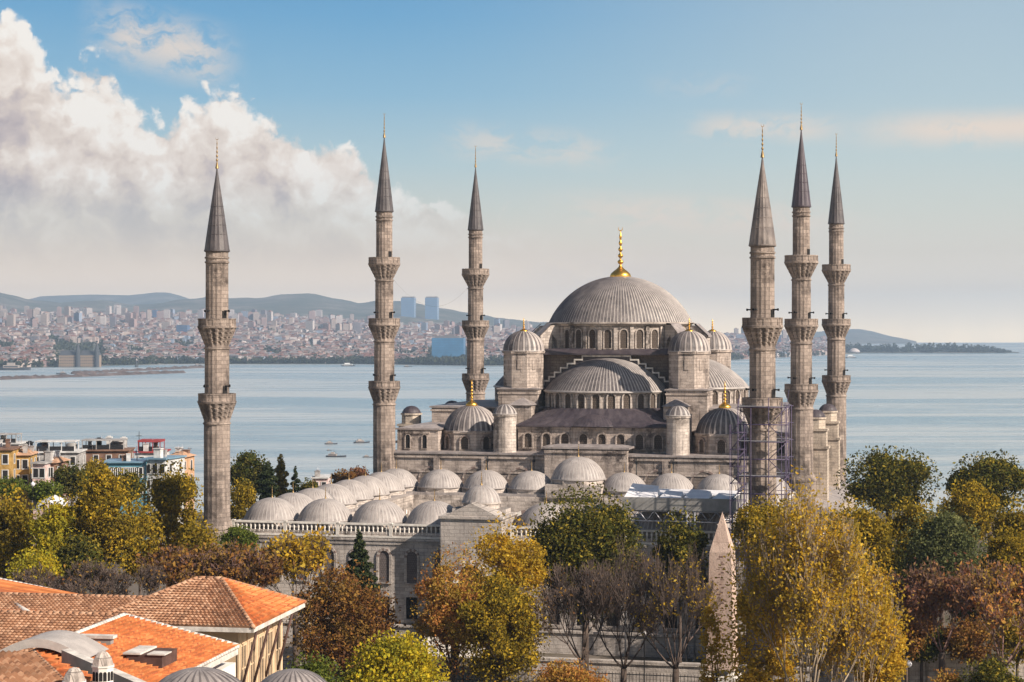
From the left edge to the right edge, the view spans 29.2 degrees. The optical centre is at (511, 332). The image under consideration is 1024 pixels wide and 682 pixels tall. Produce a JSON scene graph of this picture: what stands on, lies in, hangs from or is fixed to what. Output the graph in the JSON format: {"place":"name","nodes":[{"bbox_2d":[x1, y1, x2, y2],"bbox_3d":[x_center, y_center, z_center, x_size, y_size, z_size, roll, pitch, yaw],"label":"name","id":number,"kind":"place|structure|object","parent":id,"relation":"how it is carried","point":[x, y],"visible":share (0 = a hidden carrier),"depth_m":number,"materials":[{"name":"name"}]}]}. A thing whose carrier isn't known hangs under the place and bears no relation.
{"place":"outdoors","nodes":[
{"label":"outdoors","id":0,"kind":"place"},
{"bbox_2d":[0,293,861,367],"bbox_3d":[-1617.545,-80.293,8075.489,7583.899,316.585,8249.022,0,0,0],"label":"shore terrain","id":1,"kind":"structure","parent":0,"point":[301,305],"depth_m":9928.15,"materials":[{"name":"grey"}]},
{"bbox_2d":[59,344,101,366],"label":"railway station","id":2,"kind":"object","parent":1,"relation":"on","point":[77,358],"visible":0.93,"depth_m":4234.00,"materials":[{"name":"stone"}]},
{"bbox_2d":[401,297,415,317],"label":"glass tower","id":3,"kind":"structure","parent":1,"relation":"on","point":[408,306],"depth_m":9275.86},
{"bbox_2d":[0,314,825,366],"bbox_3d":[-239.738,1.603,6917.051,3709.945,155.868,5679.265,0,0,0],"label":"shore trees","id":4,"kind":"object","parent":1,"relation":"on","point":[431,359],"visible":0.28,"depth_m":4646.37,"materials":[{"name":"green plant"}]},
{"bbox_2d":[0,309,826,366],"bbox_3d":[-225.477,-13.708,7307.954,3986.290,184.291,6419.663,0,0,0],"label":"city houses","id":5,"kind":"structure","parent":1,"relation":"on","point":[297,333],"depth_m":5818.69,"materials":[{"name":"tile"}]},
{"bbox_2d":[425,297,438,319],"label":"glass tower","id":6,"kind":"structure","parent":1,"relation":"on","point":[431,307],"depth_m":9277.85,"materials":[{"name":"glass"}]},
{"bbox_2d":[432,335,465,357],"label":"waterfront hotel","id":7,"kind":"structure","parent":1,"relation":"on","point":[449,345],"depth_m":4732.64,"materials":[{"name":"blue glass"}]},
{"bbox_2d":[30,292,915,343],"bbox_3d":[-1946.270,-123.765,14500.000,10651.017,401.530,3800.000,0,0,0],"label":"distant hills","id":8,"kind":"structure","parent":0,"point":[855,336],"depth_m":14435.07,"materials":[{"name":"grey"}]},
{"bbox_2d":[0,343,1023,511],"bbox_3d":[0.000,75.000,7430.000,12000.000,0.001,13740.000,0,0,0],"label":"sea","id":9,"kind":"structure","parent":0,"point":[944,411],"depth_m":2010.48,"materials":[{"name":"liquid"}]},
{"bbox_2d":[0,370,185,379],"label":"breakwater","id":10,"kind":"object","parent":9,"relation":"in","point":[35,376],"visible":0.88,"depth_m":3332.87,"materials":[{"name":"stone"}]},
{"bbox_2d":[71,365,204,373],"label":"breakwater","id":11,"kind":"object","parent":9,"relation":"in","point":[136,369],"visible":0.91,"depth_m":3818.80,"materials":[{"name":"stone"}]},
{"bbox_2d":[0,0,1023,342],"label":"sky","id":12,"kind":"structure","parent":0,"point":[585,120],"materials":[{"name":"blue"}]},
{"bbox_2d":[8,512,1023,681],"bbox_3d":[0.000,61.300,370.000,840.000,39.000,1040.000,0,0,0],"label":"ground","id":13,"kind":"structure","parent":0,"point":[134,588],"depth_m":254.64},
{"bbox_2d":[0,438,21,537],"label":"house","id":14,"kind":"structure","parent":13,"relation":"on","point":[8,459],"depth_m":380.16,"materials":[{"name":"yellow paint"}]},
{"bbox_2d":[0,475,28,562],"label":"tree","id":15,"kind":"object","parent":13,"relation":"on","point":[7,481],"visible":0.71,"depth_m":328.52,"materials":[{"name":"green plant"}]},
{"bbox_2d":[0,482,36,578],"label":"leafy tree","id":16,"kind":"object","parent":13,"relation":"on","point":[16,517],"visible":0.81,"depth_m":260.64,"materials":[{"name":"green plant"}]},
{"bbox_2d":[17,441,38,543],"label":"house","id":17,"kind":"structure","parent":13,"relation":"on","point":[26,455],"depth_m":385.09,"materials":[{"name":"yellow paint"}]},
{"bbox_2d":[5,546,63,585],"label":"leafy tree","id":18,"kind":"object","parent":13,"relation":"on","point":[36,558],"visible":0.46,"depth_m":235.04,"materials":[{"name":"yellow plant"}]},
{"bbox_2d":[30,451,52,545],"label":"house","id":19,"kind":"structure","parent":13,"relation":"on","point":[41,469],"depth_m":375.08,"materials":[{"name":"white paint"}]},
{"bbox_2d":[24,479,63,554],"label":"tree","id":20,"kind":"object","parent":13,"relation":"on","point":[44,488],"visible":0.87,"depth_m":327.07,"materials":[{"name":"green plant"}]},
{"bbox_2d":[8,561,83,593],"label":"bare shrub","id":21,"kind":"object","parent":13,"relation":"on","point":[50,580],"visible":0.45,"depth_m":212.22,"materials":[{"name":"brown plant"}]},
{"bbox_2d":[25,491,78,576],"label":"leafy tree","id":22,"kind":"object","parent":13,"relation":"on","point":[49,531],"visible":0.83,"depth_m":254.59,"materials":[{"name":"yellow plant"}]},
{"bbox_2d":[35,440,86,527],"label":"house","id":23,"kind":"structure","parent":13,"relation":"on","point":[73,454],"depth_m":415.68,"materials":[{"name":"white paint"}]},
{"bbox_2d":[51,450,70,505],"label":"house","id":24,"kind":"structure","parent":13,"relation":"on","point":[58,460],"depth_m":380.66,"materials":[{"name":"paint"}]},
{"bbox_2d":[49,461,91,535],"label":"tree","id":25,"kind":"object","parent":13,"relation":"on","point":[66,477],"visible":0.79,"depth_m":343.78,"materials":[{"name":"green plant"}]},
{"bbox_2d":[51,533,109,593],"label":"dark tree","id":26,"kind":"object","parent":13,"relation":"on","point":[67,554],"visible":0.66,"depth_m":246.82,"materials":[{"name":"green plant"}]},
{"bbox_2d":[82,457,108,487],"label":"tree","id":27,"kind":"object","parent":13,"relation":"on","point":[92,464],"visible":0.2,"depth_m":349.29,"materials":[{"name":"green plant"}]},
{"bbox_2d":[57,555,135,594],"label":"bare shrub","id":28,"kind":"object","parent":13,"relation":"on","point":[87,570],"visible":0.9,"depth_m":209.94,"materials":[{"name":"brown plant"}]},
{"bbox_2d":[62,462,145,592],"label":"leafy tree","id":29,"kind":"object","parent":13,"relation":"on","point":[105,522],"visible":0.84,"depth_m":256.37,"materials":[{"name":"yellow plant"}]},
{"bbox_2d":[79,435,135,501],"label":"house","id":30,"kind":"structure","parent":13,"relation":"on","point":[104,452],"depth_m":430.53,"materials":[{"name":"white paint"}]},
{"bbox_2d":[104,449,147,539],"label":"house","id":31,"kind":"structure","parent":13,"relation":"on","point":[128,462],"depth_m":365.11,"materials":[{"name":"teal paint"}]},
{"bbox_2d":[112,469,148,576],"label":"tree","id":32,"kind":"object","parent":13,"relation":"on","point":[136,484],"visible":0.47,"depth_m":334.17,"materials":[{"name":"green plant"}]},
{"bbox_2d":[116,501,166,594],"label":"leafy tree","id":33,"kind":"object","parent":13,"relation":"on","point":[149,546],"visible":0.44,"depth_m":260.87,"materials":[{"name":"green plant"}]},
{"bbox_2d":[111,558,172,594],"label":"bare shrub","id":34,"kind":"object","parent":13,"relation":"on","point":[151,580],"visible":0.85,"depth_m":211.22,"materials":[{"name":"brown plant"}]},
{"bbox_2d":[133,439,170,457],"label":"house","id":35,"kind":"structure","parent":13,"relation":"on","point":[145,449],"depth_m":420.60,"materials":[{"name":"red paint"}]},
{"bbox_2d":[0,576,306,681],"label":"palace building","id":36,"kind":"structure","parent":13,"relation":"on","point":[225,624],"depth_m":128.13,"materials":[{"name":"tile"}]},
{"bbox_2d":[62,667,85,681],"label":"chimney","id":37,"kind":"object","parent":36,"relation":"on","point":[74,674],"visible":1,"depth_m":98.67,"materials":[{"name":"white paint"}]},
{"bbox_2d":[91,651,113,681],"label":"chimney","id":38,"kind":"object","parent":36,"relation":"on","point":[102,665],"visible":1,"depth_m":102.58,"materials":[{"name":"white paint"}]},
{"bbox_2d":[142,447,186,544],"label":"house","id":39,"kind":"structure","parent":13,"relation":"on","point":[160,455],"depth_m":372.37,"materials":[{"name":"white paint"}]},
{"bbox_2d":[135,459,203,555],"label":"leafy tree","id":40,"kind":"object","parent":13,"relation":"on","point":[169,495],"visible":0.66,"depth_m":268.36,"materials":[{"name":"green plant"}]},
{"bbox_2d":[170,447,195,511],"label":"house","id":41,"kind":"structure","parent":13,"relation":"on","point":[189,460],"depth_m":415.25,"materials":[{"name":"paint"}]},
{"bbox_2d":[132,538,243,587],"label":"russet tree","id":42,"kind":"object","parent":13,"relation":"on","point":[182,565],"visible":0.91,"depth_m":220.03,"materials":[{"name":"brown plant"}]},
{"bbox_2d":[172,519,223,553],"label":"leafy tree","id":43,"kind":"object","parent":13,"relation":"on","point":[190,533],"visible":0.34,"depth_m":251.12,"materials":[{"name":"yellow plant"}]},
{"bbox_2d":[159,667,240,681],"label":"bath house dome","id":44,"kind":"structure","parent":13,"relation":"on","point":[200,674],"depth_m":95.26,"materials":[{"name":"metal"}]},
{"bbox_2d":[197,139,236,549],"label":"minaret","id":45,"kind":"object","parent":13,"relation":"on","point":[216,327],"visible":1,"depth_m":261.30,"materials":[{"name":"stone"}]},
{"bbox_2d":[217,525,259,550],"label":"round bush","id":46,"kind":"object","parent":13,"relation":"on","point":[248,537],"visible":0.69,"depth_m":245.04,"materials":[{"name":"green plant"}]},
{"bbox_2d":[230,477,257,519],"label":"golden tree","id":47,"kind":"object","parent":13,"relation":"on","point":[243,497],"visible":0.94,"depth_m":291.16,"materials":[{"name":"yellow plant"}]},
{"bbox_2d":[208,536,294,587],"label":"russet tree","id":48,"kind":"object","parent":13,"relation":"on","point":[264,569],"visible":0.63,"depth_m":224.05,"materials":[{"name":"brown plant"}]},
{"bbox_2d":[230,450,272,498],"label":"dark tree","id":49,"kind":"object","parent":13,"relation":"on","point":[248,465],"visible":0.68,"depth_m":343.34,"materials":[{"name":"green plant"}]},
{"bbox_2d":[255,462,279,499],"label":"dark tree","id":50,"kind":"object","parent":13,"relation":"on","point":[267,480],"visible":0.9,"depth_m":334.18,"materials":[{"name":"green plant"}]},
{"bbox_2d":[273,454,288,497],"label":"poplar","id":51,"kind":"object","parent":13,"relation":"on","point":[281,482],"visible":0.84,"depth_m":349.51,"materials":[{"name":"green plant"}]},
{"bbox_2d":[247,522,333,665],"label":"yellow tree","id":52,"kind":"object","parent":13,"relation":"on","point":[310,553],"visible":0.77,"depth_m":230.43,"materials":[{"name":"plant"}]},
{"bbox_2d":[261,668,326,681],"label":"bath house dome","id":53,"kind":"structure","parent":13,"relation":"on","point":[294,675],"depth_m":99.33,"materials":[{"name":"metal"}]},
{"bbox_2d":[285,650,345,681],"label":"green bush","id":54,"kind":"object","parent":13,"relation":"on","point":[318,668],"visible":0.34,"depth_m":149.66,"materials":[{"name":"green plant"}]},
{"bbox_2d":[311,470,330,485],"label":"house","id":55,"kind":"structure","parent":13,"relation":"on","point":[320,479],"depth_m":470.00,"materials":[{"name":"white paint"}]},
{"bbox_2d":[329,468,356,483],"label":"brown tree","id":56,"kind":"object","parent":13,"relation":"on","point":[337,477],"visible":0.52,"depth_m":419.10,"materials":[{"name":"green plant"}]},
{"bbox_2d":[283,559,406,681],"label":"russet tree","id":57,"kind":"object","parent":13,"relation":"on","point":[345,627],"visible":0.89,"depth_m":214.41,"materials":[{"name":"brown plant"}]},
{"bbox_2d":[338,529,383,680],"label":"fir tree","id":58,"kind":"object","parent":13,"relation":"on","point":[359,553],"visible":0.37,"depth_m":233.40,"materials":[{"name":"green plant"}]},
{"bbox_2d":[368,114,399,472],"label":"minaret","id":59,"kind":"object","parent":13,"relation":"on","point":[384,326],"visible":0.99,"depth_m":334.28,"materials":[{"name":"stone"}]},
{"bbox_2d":[341,628,450,681],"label":"yellow tree","id":60,"kind":"object","parent":13,"relation":"on","point":[395,659],"visible":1,"depth_m":176.75,"materials":[{"name":"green plant"}]},
{"bbox_2d":[409,542,494,681],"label":"orange tree","id":61,"kind":"object","parent":13,"relation":"on","point":[441,599],"visible":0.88,"depth_m":212.75,"materials":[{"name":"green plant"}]},
{"bbox_2d":[446,566,552,681],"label":"dark olive tree","id":62,"kind":"object","parent":13,"relation":"on","point":[495,618],"visible":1,"depth_m":210.38,"materials":[{"name":"plant"}]},
{"bbox_2d":[453,511,554,681],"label":"golden tree","id":63,"kind":"object","parent":13,"relation":"on","point":[518,561],"visible":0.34,"depth_m":219.06,"materials":[{"name":"plant"}]},
{"bbox_2d":[231,444,795,658],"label":"courtyard arcade","id":64,"kind":"object","parent":13,"relation":"on","point":[406,523],"visible":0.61,"depth_m":262.95,"materials":[{"name":"stone"}]},
{"bbox_2d":[283,647,811,681],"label":"precinct wall","id":65,"kind":"structure","parent":13,"relation":"on","point":[655,667],"depth_m":232.96,"materials":[{"name":"stone"}]},
{"bbox_2d":[283,658,815,681],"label":"railing","id":66,"kind":"object","parent":13,"relation":"on","point":[612,673],"visible":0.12,"depth_m":228.43,"materials":[{"name":"metal"}]},
{"bbox_2d":[523,657,609,681],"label":"orange bush","id":67,"kind":"object","parent":13,"relation":"on","point":[570,673],"visible":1,"depth_m":182.78,"materials":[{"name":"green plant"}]},
{"bbox_2d":[528,558,620,671],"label":"bare tree","id":68,"kind":"object","parent":13,"relation":"on","point":[599,587],"visible":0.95,"depth_m":213.34,"materials":[{"name":"brown plant"}]},
{"bbox_2d":[526,481,647,679],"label":"evergreen tree","id":69,"kind":"object","parent":13,"relation":"on","point":[581,538],"visible":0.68,"depth_m":225.48,"materials":[{"name":"green plant"}]},
{"bbox_2d":[572,533,674,681],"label":"bare tree","id":70,"kind":"object","parent":13,"relation":"on","point":[623,603],"visible":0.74,"depth_m":215.72,"materials":[{"name":"brown plant"}]},
{"bbox_2d":[394,228,854,526],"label":"mosque","id":71,"kind":"structure","parent":13,"relation":"on","point":[616,370],"depth_m":336.97,"materials":[{"name":"stone"}]},
{"bbox_2d":[462,146,489,400],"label":"minaret","id":72,"kind":"object","parent":71,"relation":"on","point":[475,326],"visible":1,"depth_m":394.64,"materials":[{"name":"stone"}]},
{"bbox_2d":[822,134,850,481],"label":"minaret","id":73,"kind":"object","parent":71,"relation":"on","point":[836,325],"visible":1,"depth_m":378.00,"materials":[{"name":"stone"}]},
{"bbox_2d":[627,542,723,681],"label":"bare tree","id":74,"kind":"object","parent":13,"relation":"on","point":[695,595],"visible":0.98,"depth_m":211.05,"materials":[{"name":"brown plant"}]},
{"bbox_2d":[651,506,709,662],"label":"evergreen tree","id":75,"kind":"object","parent":13,"relation":"on","point":[686,537],"visible":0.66,"depth_m":231.08,"materials":[{"name":"green plant"}]},
{"bbox_2d":[622,483,742,660],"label":"works canopy","id":76,"kind":"object","parent":13,"relation":"on","point":[646,498],"visible":0.59,"depth_m":250.46,"materials":[{"name":"fabric"}]},
{"bbox_2d":[696,583,725,681],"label":"golden bush","id":77,"kind":"object","parent":13,"relation":"on","point":[710,622],"visible":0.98,"depth_m":195.69,"materials":[{"name":"plant"}]},
{"bbox_2d":[706,512,741,681],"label":"obelisk","id":78,"kind":"object","parent":13,"relation":"on","point":[720,549],"visible":0.61,"depth_m":211.84,"materials":[{"name":"beige stone"}]},
{"bbox_2d":[730,416,746,664],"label":"scaffold stair","id":79,"kind":"object","parent":13,"relation":"on","point":[731,466],"visible":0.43,"depth_m":243.63,"materials":[{"name":"metal"}]},
{"bbox_2d":[742,124,782,664],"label":"minaret","id":80,"kind":"object","parent":13,"relation":"on","point":[762,326],"visible":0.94,"depth_m":244.71,"materials":[{"name":"stone"}]},
{"bbox_2d":[736,390,793,553],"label":"scaffolding","id":81,"kind":"object","parent":80,"relation":"attached to","point":[785,439],"visible":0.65,"depth_m":243.51,"materials":[{"name":"metal"}]},
{"bbox_2d":[717,555,807,681],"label":"plane tree","id":82,"kind":"object","parent":13,"relation":"on","point":[772,666],"visible":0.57,"depth_m":188.89,"materials":[{"name":"plant"}]},
{"bbox_2d":[730,493,802,679],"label":"yellow tree","id":83,"kind":"object","parent":13,"relation":"on","point":[752,514],"visible":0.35,"depth_m":227.25,"materials":[{"name":"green plant"}]},
{"bbox_2d":[784,102,818,527],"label":"minaret","id":84,"kind":"object","parent":13,"relation":"on","point":[801,326],"visible":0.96,"depth_m":317.63,"materials":[{"name":"stone"}]},
{"bbox_2d":[715,459,899,681],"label":"plane tree","id":85,"kind":"object","parent":13,"relation":"on","point":[806,565],"visible":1,"depth_m":183.88,"materials":[{"name":"plant"}]},
{"bbox_2d":[794,542,918,681],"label":"plane tree","id":86,"kind":"object","parent":13,"relation":"on","point":[875,583],"visible":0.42,"depth_m":190.18,"materials":[{"name":"plant"}]},
{"bbox_2d":[820,495,905,584],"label":"yellow tree","id":87,"kind":"object","parent":13,"relation":"on","point":[877,527],"visible":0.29,"depth_m":232.38,"materials":[{"name":"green plant"}]},
{"bbox_2d":[850,612,909,681],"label":"yellow tree","id":88,"kind":"object","parent":13,"relation":"on","point":[895,672],"visible":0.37,"depth_m":198.96,"materials":[{"name":"plant"}]},
{"bbox_2d":[833,444,943,522],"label":"dark tree","id":89,"kind":"object","parent":13,"relation":"on","point":[888,481],"visible":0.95,"depth_m":302.23,"materials":[{"name":"green plant"}]},
{"bbox_2d":[877,570,917,681],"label":"redbrown tree","id":90,"kind":"object","parent":13,"relation":"on","point":[894,581],"visible":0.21,"depth_m":209.28,"materials":[{"name":"red plant"}]},
{"bbox_2d":[870,540,926,596],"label":"dark tree","id":91,"kind":"object","parent":13,"relation":"on","point":[899,568],"visible":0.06,"depth_m":241.06,"materials":[{"name":"green plant"}]},
{"bbox_2d":[882,496,938,558],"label":"yellow tree","id":92,"kind":"object","parent":13,"relation":"on","point":[911,511],"visible":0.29,"depth_m":244.75,"materials":[{"name":"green plant"}]},
{"bbox_2d":[805,652,1023,681],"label":"garden wall","id":93,"kind":"structure","parent":13,"relation":"on","point":[929,671],"depth_m":231.62,"materials":[{"name":"stone"}]},
{"bbox_2d":[898,590,938,681],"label":"brown tree","id":94,"kind":"object","parent":13,"relation":"on","point":[919,638],"visible":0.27,"depth_m":224.59,"materials":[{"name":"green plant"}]},
{"bbox_2d":[903,624,950,681],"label":"tree","id":95,"kind":"object","parent":13,"relation":"on","point":[931,652],"visible":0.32,"depth_m":228.47,"materials":[{"name":"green plant"}]},
{"bbox_2d":[891,552,990,680],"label":"redbrown tree","id":96,"kind":"object","parent":13,"relation":"on","point":[929,586],"visible":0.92,"depth_m":207.07,"materials":[{"name":"red plant"}]},
{"bbox_2d":[896,504,987,651],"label":"cedar tree","id":97,"kind":"object","parent":13,"relation":"on","point":[945,538],"visible":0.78,"depth_m":230.26,"materials":[{"name":"green plant"}]},
{"bbox_2d":[927,667,963,681],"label":"orange bush","id":98,"kind":"object","parent":13,"relation":"on","point":[950,677],"visible":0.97,"depth_m":177.63,"materials":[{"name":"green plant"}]},
{"bbox_2d":[936,479,1003,620],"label":"golden tree","id":99,"kind":"object","parent":13,"relation":"on","point":[973,500],"visible":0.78,"depth_m":270.00,"materials":[{"name":"yellow plant"}]},
{"bbox_2d":[936,614,1004,679],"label":"shrub","id":100,"kind":"object","parent":13,"relation":"on","point":[965,639],"visible":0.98,"depth_m":226.76,"materials":[{"name":"brown plant"}]},
{"bbox_2d":[945,540,1014,642],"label":"dark tree","id":101,"kind":"object","parent":13,"relation":"on","point":[972,609],"visible":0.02,"depth_m":242.92,"materials":[{"name":"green plant"}]},
{"bbox_2d":[939,554,1023,673],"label":"redbrown tree","id":102,"kind":"object","parent":13,"relation":"on","point":[1005,586],"visible":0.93,"depth_m":203.90,"materials":[{"name":"orange plant"}]},
{"bbox_2d":[944,448,1023,549],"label":"dark tree","id":103,"kind":"object","parent":13,"relation":"on","point":[1000,475],"visible":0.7,"depth_m":292.89,"materials":[{"name":"green plant"}]},
{"bbox_2d":[954,652,1023,681],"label":"round bush","id":104,"kind":"object","parent":13,"relation":"on","point":[993,669],"visible":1,"depth_m":175.22,"materials":[{"name":"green plant"}]},
{"bbox_2d":[982,523,1023,620],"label":"yellow tree","id":105,"kind":"object","parent":13,"relation":"on","point":[1006,548],"visible":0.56,"depth_m":235.42,"materials":[{"name":"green plant"}]},
{"bbox_2d":[984,493,1023,616],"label":"golden tree","id":106,"kind":"object","parent":13,"relation":"on","point":[1007,518],"visible":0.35,"depth_m":261.20,"materials":[{"name":"yellow plant"}]},
{"bbox_2d":[988,615,1023,681],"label":"tree","id":107,"kind":"object","parent":13,"relation":"on","point":[1011,639],"visible":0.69,"depth_m":227.09,"materials":[{"name":"green plant"}]},
{"bbox_2d":[845,342,1018,352],"bbox_3d":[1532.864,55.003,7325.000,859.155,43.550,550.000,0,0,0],"label":"headland","id":108,"kind":"structure","parent":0,"point":[908,347],"depth_m":7107.15,"materials":[{"name":"grey"}]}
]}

